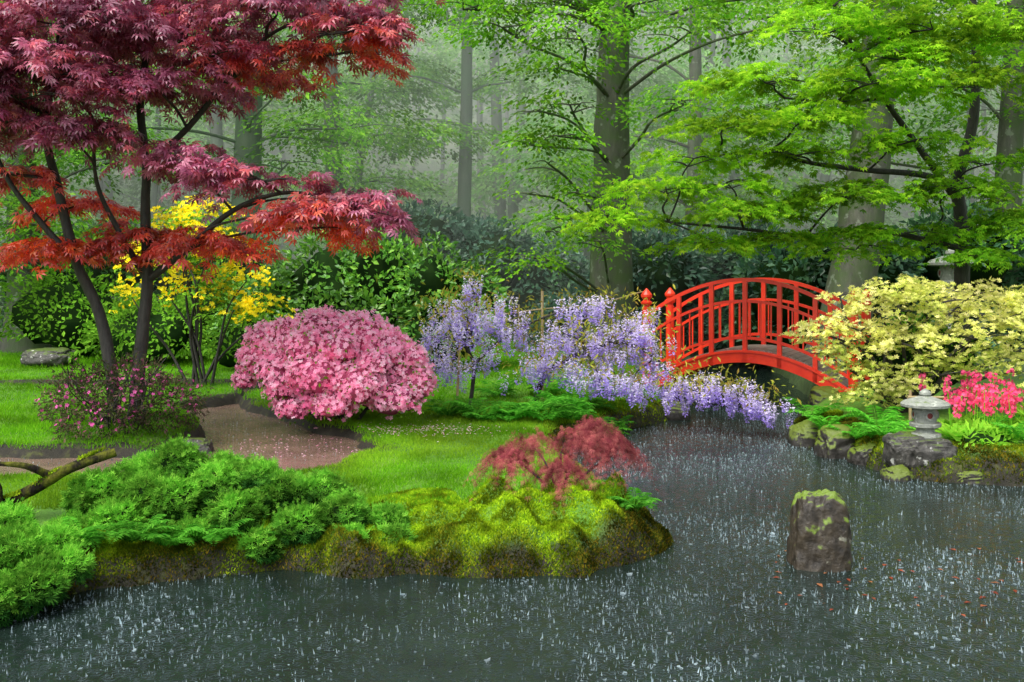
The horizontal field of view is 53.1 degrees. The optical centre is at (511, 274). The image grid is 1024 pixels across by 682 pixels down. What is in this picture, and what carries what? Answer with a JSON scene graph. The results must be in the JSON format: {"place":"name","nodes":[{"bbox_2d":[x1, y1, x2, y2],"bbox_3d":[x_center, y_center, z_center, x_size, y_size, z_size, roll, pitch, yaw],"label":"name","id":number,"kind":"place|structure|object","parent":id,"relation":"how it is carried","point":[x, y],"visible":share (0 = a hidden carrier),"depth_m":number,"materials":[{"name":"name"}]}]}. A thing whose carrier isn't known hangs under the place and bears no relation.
{"place":"outdoors","nodes":[
{"label":"outdoors","id":0,"kind":"place"},
{"bbox_2d":[0,389,361,475],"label":"path","id":1,"kind":"structure","parent":0,"point":[218,431],"depth_m":12.22,"materials":[{"name":"brown gravel"}]},
{"bbox_2d":[0,412,354,467],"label":"rain splashes","id":2,"kind":"object","parent":1,"relation":"on","point":[228,435],"visible":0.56,"depth_m":11.87,"materials":[{"name":"liquid"}]},
{"bbox_2d":[240,420,534,456],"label":"fallen petals","id":3,"kind":"object","parent":1,"relation":"on","point":[383,433],"visible":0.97,"depth_m":12.25,"materials":[{"name":"plant"}]},
{"bbox_2d":[0,363,1023,681],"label":"pond water","id":4,"kind":"structure","parent":0,"point":[878,645],"depth_m":6.74,"materials":[{"name":"grey liquid"}]},
{"bbox_2d":[0,405,1023,681],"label":"rain splashes","id":5,"kind":"object","parent":4,"relation":"on","point":[654,431],"visible":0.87,"depth_m":6.91,"materials":[{"name":"liquid"}]},
{"bbox_2d":[786,489,852,572],"bbox_3d":[2.324,2.072,7.735,0.457,0.913,0.380,0,0,0],"label":"mossy stone post","id":6,"kind":"object","parent":4,"relation":"in","point":[819,538],"visible":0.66,"depth_m":7.60,"materials":[{"name":"grey stone"}]},
{"bbox_2d":[772,548,1023,615],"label":"floating leaves","id":7,"kind":"object","parent":4,"relation":"on","point":[819,584],"visible":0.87,"depth_m":7.26,"materials":[{"name":"red plant"}]},
{"bbox_2d":[0,278,1023,594],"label":"ground","id":8,"kind":"structure","parent":0,"point":[246,404],"depth_m":10.72,"materials":[{"name":"green plant"}]},
{"bbox_2d":[20,347,75,366],"bbox_3d":[-9.305,1.687,20.478,1.113,0.441,0.683,0,0,0],"label":"rock","id":9,"kind":"object","parent":8,"relation":"on","point":[50,356],"visible":0.77,"depth_m":20.24,"materials":[{"name":"grey stone"}]},
{"bbox_2d":[0,497,96,626],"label":"evergreen shrub","id":10,"kind":"object","parent":8,"relation":"on","point":[37,568],"visible":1,"depth_m":6.71,"materials":[{"name":"green plant"}]},
{"bbox_2d":[0,445,116,504],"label":"mossy log","id":11,"kind":"object","parent":8,"relation":"on","point":[50,478],"visible":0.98,"depth_m":7.96,"materials":[{"name":"brown wood"}]},
{"bbox_2d":[61,516,107,549],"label":"fern","id":12,"kind":"object","parent":8,"relation":"on","point":[95,534],"visible":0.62,"depth_m":7.29,"materials":[{"name":"green plant"}]},
{"bbox_2d":[32,347,215,444],"bbox_3d":[-4.468,1.395,11.743,2.024,1.135,1.407,0,0,0],"label":"dark azalea bush","id":13,"kind":"object","parent":8,"relation":"on","point":[138,414],"visible":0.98,"depth_m":11.58,"materials":[{"name":"pink plant"}]},
{"bbox_2d":[0,259,260,367],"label":"green bush","id":14,"kind":"object","parent":8,"relation":"on","point":[59,314],"visible":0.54,"depth_m":21.18,"materials":[{"name":"green plant"}]},
{"bbox_2d":[0,0,273,352],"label":"beech tree","id":15,"kind":"object","parent":8,"relation":"on","point":[10,202],"visible":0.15,"depth_m":23.54,"materials":[{"name":"green plant"}]},
{"bbox_2d":[100,514,177,543],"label":"fern","id":16,"kind":"object","parent":8,"relation":"on","point":[125,534],"visible":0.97,"depth_m":7.43,"materials":[{"name":"green plant"}]},
{"bbox_2d":[0,218,289,348],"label":"rhododendron bush","id":17,"kind":"object","parent":8,"relation":"on","point":[110,271],"visible":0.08,"depth_m":24.78,"materials":[{"name":"green plant"}]},
{"bbox_2d":[180,437,213,453],"bbox_3d":[-3.577,1.997,11.557,0.403,0.301,0.295,0,0,0],"label":"rock","id":18,"kind":"object","parent":8,"relation":"on","point":[206,444],"visible":0.31,"depth_m":11.48,"materials":[{"name":"grey stone"}]},
{"bbox_2d":[91,195,304,385],"bbox_3d":[-5.156,0.295,17.002,3.568,3.244,1.763,0,0,0],"label":"yellow azalea bush","id":19,"kind":"object","parent":8,"relation":"on","point":[185,214],"visible":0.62,"depth_m":16.92,"materials":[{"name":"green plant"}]},
{"bbox_2d":[174,517,253,545],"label":"fern","id":20,"kind":"object","parent":8,"relation":"on","point":[221,534],"visible":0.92,"depth_m":7.49,"materials":[{"name":"green plant"}]},
{"bbox_2d":[0,0,446,412],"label":"red japanese maple tree","id":21,"kind":"object","parent":8,"relation":"on","point":[113,33],"visible":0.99,"depth_m":11.71,"materials":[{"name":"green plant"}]},
{"bbox_2d":[43,432,416,564],"bbox_3d":[-2.155,1.745,8.143,2.928,0.921,1.386,0,0,0],"label":"evergreen shrub","id":22,"kind":"object","parent":8,"relation":"on","point":[173,479],"visible":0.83,"depth_m":7.93,"materials":[{"name":"green plant"}]},
{"bbox_2d":[2,0,467,253],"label":"beech tree","id":23,"kind":"object","parent":8,"relation":"on","point":[248,140],"visible":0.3,"depth_m":25.75,"materials":[{"name":"green plant"}]},
{"bbox_2d":[260,530,295,540],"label":"fern","id":24,"kind":"object","parent":8,"relation":"on","point":[276,533],"visible":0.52,"depth_m":7.63,"materials":[{"name":"green plant"}]},
{"bbox_2d":[230,304,437,428],"bbox_3d":[-2.179,1.217,13.143,2.468,1.672,2.032,0,0,33],"label":"pink azalea bush","id":25,"kind":"object","parent":8,"relation":"on","point":[320,363],"visible":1,"depth_m":12.63,"materials":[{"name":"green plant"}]},
{"bbox_2d":[0,329,672,514],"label":"lawn grass","id":26,"kind":"structure","parent":8,"relation":"on","point":[31,423],"depth_m":12.17,"materials":[{"name":"green plant"}]},
{"bbox_2d":[44,472,674,597],"bbox_3d":[-1.056,2.007,8.170,4.964,0.777,2.049,0,0,-7],"label":"moss mound","id":27,"kind":"object","parent":8,"relation":"on","point":[488,527],"visible":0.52,"depth_m":7.65,"materials":[{"name":"green plant"}]},
{"bbox_2d":[138,525,203,547],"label":"fern","id":28,"kind":"object","parent":27,"relation":"on","point":[166,539],"visible":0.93,"depth_m":7.39,"materials":[{"name":"green plant"}]},
{"bbox_2d":[463,415,658,513],"bbox_3d":[0.438,1.597,8.540,1.694,0.862,1.092,0,0,-19],"label":"dwarf red maple","id":29,"kind":"object","parent":27,"relation":"on","point":[589,441],"visible":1,"depth_m":8.40,"materials":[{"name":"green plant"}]},
{"bbox_2d":[206,226,513,365],"bbox_3d":[-2.912,0.340,19.844,5.999,2.775,2.952,0,0,0],"label":"rhododendron bush","id":30,"kind":"object","parent":8,"relation":"on","point":[321,278],"visible":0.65,"depth_m":19.43,"materials":[{"name":"green plant"}]},
{"bbox_2d":[224,0,515,254],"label":"beech tree","id":31,"kind":"object","parent":8,"relation":"on","point":[401,91],"visible":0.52,"depth_m":32.58,"materials":[{"name":"green plant"}]},
{"bbox_2d":[424,399,476,415],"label":"fern","id":32,"kind":"object","parent":8,"relation":"on","point":[451,411],"visible":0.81,"depth_m":13.37,"materials":[{"name":"green plant"}]},
{"bbox_2d":[310,0,595,231],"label":"beech tree","id":33,"kind":"object","parent":8,"relation":"on","point":[465,167],"visible":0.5,"depth_m":33.91,"materials":[{"name":"green plant"}]},
{"bbox_2d":[343,198,589,328],"bbox_3d":[-1.427,-0.080,27.987,7.944,3.935,5.121,0,0,0],"label":"rhododendron bush","id":34,"kind":"object","parent":8,"relation":"on","point":[472,241],"visible":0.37,"depth_m":27.00,"materials":[{"name":"green plant"}]},
{"bbox_2d":[455,396,486,408],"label":"fern","id":35,"kind":"object","parent":8,"relation":"on","point":[474,399],"visible":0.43,"depth_m":14.08,"materials":[{"name":"green plant"}]},
{"bbox_2d":[453,401,492,419],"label":"fern","id":36,"kind":"object","parent":8,"relation":"on","point":[480,410],"visible":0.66,"depth_m":13.23,"materials":[{"name":"green plant"}]},
{"bbox_2d":[456,400,509,420],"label":"fern","id":37,"kind":"object","parent":8,"relation":"on","point":[469,408],"visible":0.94,"depth_m":12.98,"materials":[{"name":"green plant"}]},
{"bbox_2d":[474,379,527,395],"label":"fern","id":38,"kind":"object","parent":8,"relation":"on","point":[495,392],"visible":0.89,"depth_m":15.57,"materials":[{"name":"green plant"}]},
{"bbox_2d":[0,0,1023,311],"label":"distant forest","id":39,"kind":"object","parent":8,"relation":"on","point":[430,166],"visible":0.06,"depth_m":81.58,"materials":[{"name":"green plant"}]},
{"bbox_2d":[486,401,543,420],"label":"fern","id":40,"kind":"object","parent":8,"relation":"on","point":[517,414],"visible":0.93,"depth_m":13.00,"materials":[{"name":"green plant"}]},
{"bbox_2d":[489,400,540,415],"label":"fern","id":41,"kind":"object","parent":8,"relation":"on","point":[513,404],"visible":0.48,"depth_m":13.13,"materials":[{"name":"green plant"}]},
{"bbox_2d":[506,398,560,411],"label":"fern","id":42,"kind":"object","parent":8,"relation":"on","point":[543,404],"visible":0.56,"depth_m":13.43,"materials":[{"name":"green plant"}]},
{"bbox_2d":[523,390,566,407],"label":"fern","id":43,"kind":"object","parent":8,"relation":"on","point":[540,397],"visible":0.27,"depth_m":14.18,"materials":[{"name":"green plant"}]},
{"bbox_2d":[517,403,574,420],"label":"fern","id":44,"kind":"object","parent":8,"relation":"on","point":[555,412],"visible":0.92,"depth_m":13.09,"materials":[{"name":"green plant"}]},
{"bbox_2d":[524,376,570,393],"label":"fern","id":45,"kind":"object","parent":8,"relation":"on","point":[554,388],"visible":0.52,"depth_m":15.79,"materials":[{"name":"green plant"}]},
{"bbox_2d":[456,291,642,400],"bbox_3d":[0.765,1.175,15.766,4.434,1.851,0.457,0,0,-44],"label":"bamboo trellis","id":46,"kind":"object","parent":8,"relation":"on","point":[542,330],"visible":0.59,"depth_m":15.18,"materials":[{"name":"brown wood"}]},
{"bbox_2d":[536,388,594,409],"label":"fern","id":47,"kind":"object","parent":8,"relation":"on","point":[570,400],"visible":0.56,"depth_m":13.92,"materials":[{"name":"green plant"}]},
{"bbox_2d":[547,396,593,412],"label":"fern","id":48,"kind":"object","parent":8,"relation":"on","point":[586,405],"visible":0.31,"depth_m":13.86,"materials":[{"name":"green plant"}]},
{"bbox_2d":[550,401,598,420],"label":"fern","id":49,"kind":"object","parent":8,"relation":"on","point":[581,412],"visible":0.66,"depth_m":13.41,"materials":[{"name":"green plant"}]},
{"bbox_2d":[376,264,801,428],"bbox_3d":[0.941,0.984,14.350,5.813,2.252,2.019,0,0,0],"label":"wisteria vine","id":50,"kind":"object","parent":8,"relation":"on","point":[643,350],"visible":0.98,"depth_m":14.24,"materials":[{"name":"purple plant"}]},
{"bbox_2d":[575,390,615,408],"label":"fern","id":51,"kind":"object","parent":8,"relation":"on","point":[599,403],"visible":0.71,"depth_m":14.34,"materials":[{"name":"green plant"}]},
{"bbox_2d":[578,379,619,392],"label":"fern","id":52,"kind":"object","parent":8,"relation":"on","point":[602,388],"visible":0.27,"depth_m":15.84,"materials":[{"name":"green plant"}]},
{"bbox_2d":[580,417,631,438],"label":"fern","id":53,"kind":"object","parent":8,"relation":"on","point":[612,419],"visible":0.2,"depth_m":13.24,"materials":[{"name":"green plant"}]},
{"bbox_2d":[601,415,635,429],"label":"fern","id":54,"kind":"object","parent":8,"relation":"on","point":[619,424],"visible":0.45,"depth_m":13.99,"materials":[{"name":"green plant"}]},
{"bbox_2d":[348,0,891,362],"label":"beech tree","id":55,"kind":"object","parent":8,"relation":"on","point":[611,265],"visible":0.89,"depth_m":20.39,"materials":[{"name":"green plant"}]},
{"bbox_2d":[609,487,660,510],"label":"fern","id":56,"kind":"object","parent":8,"relation":"on","point":[634,505],"visible":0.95,"depth_m":8.29,"materials":[{"name":"green plant"}]},
{"bbox_2d":[477,0,867,330],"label":"beech tree","id":57,"kind":"object","parent":8,"relation":"on","point":[695,68],"visible":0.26,"depth_m":30.17,"materials":[{"name":"green plant"}]},
{"bbox_2d":[663,401,690,420],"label":"rock","id":58,"kind":"object","parent":8,"relation":"on","point":[675,413],"visible":0.31,"depth_m":15.40,"materials":[{"name":"grey stone"}]},
{"bbox_2d":[523,217,884,363],"bbox_3d":[4.899,0.433,26.317,9.402,4.011,6.051,0,0,0],"label":"rhododendron bush","id":59,"kind":"object","parent":8,"relation":"on","point":[682,272],"visible":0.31,"depth_m":24.78,"materials":[{"name":"green plant"}]},
{"bbox_2d":[641,278,871,391],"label":"red arched bridge","id":60,"kind":"structure","parent":8,"relation":"on","point":[797,360],"depth_m":16.92,"materials":[{"name":"paint"}]},
{"bbox_2d":[541,394,1023,483],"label":"bank moss","id":61,"kind":"object","parent":8,"relation":"on","point":[977,447],"visible":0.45,"depth_m":11.44,"materials":[{"name":"green plant"}]},
{"bbox_2d":[557,0,1023,383],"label":"green japanese maple tree","id":62,"kind":"object","parent":8,"relation":"on","point":[974,77],"visible":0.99,"depth_m":15.09,"materials":[{"name":"green plant"}]},
{"bbox_2d":[787,420,819,447],"bbox_3d":[3.839,2.151,13.210,0.542,0.557,0.494,0,0,0],"label":"rock","id":63,"kind":"object","parent":8,"relation":"on","point":[803,433],"visible":0.42,"depth_m":13.06,"materials":[{"name":"green stone"}]},
{"bbox_2d":[782,397,842,417],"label":"fern","id":64,"kind":"object","parent":8,"relation":"on","point":[821,409],"visible":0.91,"depth_m":13.59,"materials":[{"name":"green plant"}]},
{"bbox_2d":[807,386,838,404],"bbox_3d":[4.897,2.100,15.781,0.644,0.716,0.641,0,0,0],"label":"rock","id":65,"kind":"object","parent":8,"relation":"on","point":[817,394],"visible":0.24,"depth_m":15.70,"materials":[{"name":"green stone"}]},
{"bbox_2d":[801,414,853,429],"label":"fern","id":66,"kind":"object","parent":8,"relation":"on","point":[823,420],"visible":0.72,"depth_m":12.79,"materials":[{"name":"green plant"}]},
{"bbox_2d":[814,424,855,458],"bbox_3d":[3.959,2.138,12.391,0.561,0.631,0.500,0,0,0],"label":"rock","id":67,"kind":"object","parent":8,"relation":"on","point":[831,443],"visible":0.52,"depth_m":12.22,"materials":[{"name":"grey stone"}]},
{"bbox_2d":[665,0,1023,360],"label":"beech tree","id":68,"kind":"object","parent":8,"relation":"on","point":[857,274],"visible":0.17,"depth_m":20.75,"materials":[{"name":"green plant"}]},
{"bbox_2d":[824,422,876,438],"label":"fern","id":69,"kind":"object","parent":8,"relation":"on","point":[860,435],"visible":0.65,"depth_m":12.26,"materials":[{"name":"green plant"}]},
{"bbox_2d":[846,442,875,465],"bbox_3d":[4.204,2.138,11.927,0.571,0.381,0.407,0,0,0],"label":"rock","id":70,"kind":"object","parent":8,"relation":"on","point":[858,455],"visible":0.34,"depth_m":11.80,"materials":[{"name":"grey stone"}]},
{"bbox_2d":[703,199,1023,353],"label":"rhododendron bush","id":71,"kind":"object","parent":8,"relation":"on","point":[812,271],"visible":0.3,"depth_m":22.63,"materials":[{"name":"green plant"}]},
{"bbox_2d":[838,405,907,424],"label":"fern","id":72,"kind":"object","parent":8,"relation":"on","point":[890,416],"visible":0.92,"depth_m":12.52,"materials":[{"name":"green plant"}]},
{"bbox_2d":[738,0,1023,308],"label":"beech tree","id":73,"kind":"object","parent":8,"relation":"on","point":[1010,136],"visible":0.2,"depth_m":23.81,"materials":[{"name":"green plant"}]},
{"bbox_2d":[850,420,915,435],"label":"fern","id":74,"kind":"object","parent":8,"relation":"on","point":[892,427],"visible":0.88,"depth_m":11.81,"materials":[{"name":"green plant"}]},
{"bbox_2d":[880,464,913,481],"bbox_3d":[4.142,2.203,10.990,0.340,0.308,0.299,0,0,0],"label":"rock","id":75,"kind":"object","parent":8,"relation":"on","point":[900,473],"visible":0.6,"depth_m":10.91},
{"bbox_2d":[779,273,1023,412],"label":"cream azalea bush","id":76,"kind":"object","parent":8,"relation":"on","point":[896,360],"visible":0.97,"depth_m":13.18,"materials":[{"name":"yellow plant"}]},
{"bbox_2d":[882,431,957,469],"bbox_3d":[4.469,1.990,11.238,0.740,0.534,0.604,0,0,0],"label":"lantern rock","id":77,"kind":"object","parent":8,"relation":"on","point":[909,450],"visible":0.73,"depth_m":11.04,"materials":[{"name":"grey stone"}]},
{"bbox_2d":[900,389,950,438],"bbox_3d":[4.520,1.520,11.200,0.517,0.540,0.517,0,0,0],"label":"stone lantern","id":78,"kind":"object","parent":77,"relation":"on","point":[925,405],"visible":0.97,"depth_m":11.09,"materials":[{"name":"stone"}]},
{"bbox_2d":[911,410,915,418],"bbox_3d":[4.396,1.535,11.200,0.020,0.094,0.094,0,0,0],"label":"window","id":79,"kind":"structure","parent":78,"relation":"in","point":[913,413],"depth_m":11.19,"materials":[{"name":"stone"}]},
{"bbox_2d":[925,412,934,419],"bbox_3d":[4.520,1.535,11.076,0.094,0.094,0.020,0,0,0],"label":"window","id":80,"kind":"structure","parent":78,"relation":"in","point":[929,415],"depth_m":11.07,"materials":[{"name":"stone"}]},
{"bbox_2d":[928,249,973,328],"bbox_3d":[8.150,0.613,19.000,0.850,2.200,0.850,0,0,0],"label":"stone lantern","id":81,"kind":"object","parent":8,"relation":"on","point":[946,273],"visible":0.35,"depth_m":18.87,"materials":[{"name":"stone"}]},
{"bbox_2d":[938,269,942,276],"bbox_3d":[7.946,-0.019,19.000,0.033,0.155,0.155,0,0,0],"label":"window","id":82,"kind":"structure","parent":81,"relation":"in","point":[940,272],"depth_m":18.96,"materials":[{"name":"stone"}]},
{"bbox_2d":[901,368,1023,439],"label":"primula flowers","id":83,"kind":"object","parent":8,"relation":"on","point":[957,421],"visible":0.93,"depth_m":11.66,"materials":[{"name":"pink plant"}]},
{"bbox_2d":[907,390,1023,426],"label":"bamboo rail","id":84,"kind":"object","parent":8,"relation":"on","point":[911,396],"visible":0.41,"depth_m":12.30,"materials":[{"name":"brown wood"}]},
{"bbox_2d":[956,471,983,484],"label":"rock","id":85,"kind":"object","parent":8,"relation":"on","point":[970,477],"visible":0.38,"depth_m":10.73,"materials":[{"name":"green stone"}]},
{"bbox_2d":[948,401,1023,447],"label":"green plants","id":86,"kind":"object","parent":8,"relation":"on","point":[978,436],"visible":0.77,"depth_m":11.22,"materials":[{"name":"green plant"}]},
{"bbox_2d":[970,409,1020,425],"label":"fern","id":87,"kind":"object","parent":8,"relation":"on","point":[1004,418],"visible":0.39,"depth_m":11.82,"materials":[{"name":"green plant"}]},
{"bbox_2d":[992,421,1023,438],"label":"fern","id":88,"kind":"object","parent":8,"relation":"on","point":[1016,433],"visible":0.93,"depth_m":11.24,"materials":[{"name":"green plant"}]}
]}

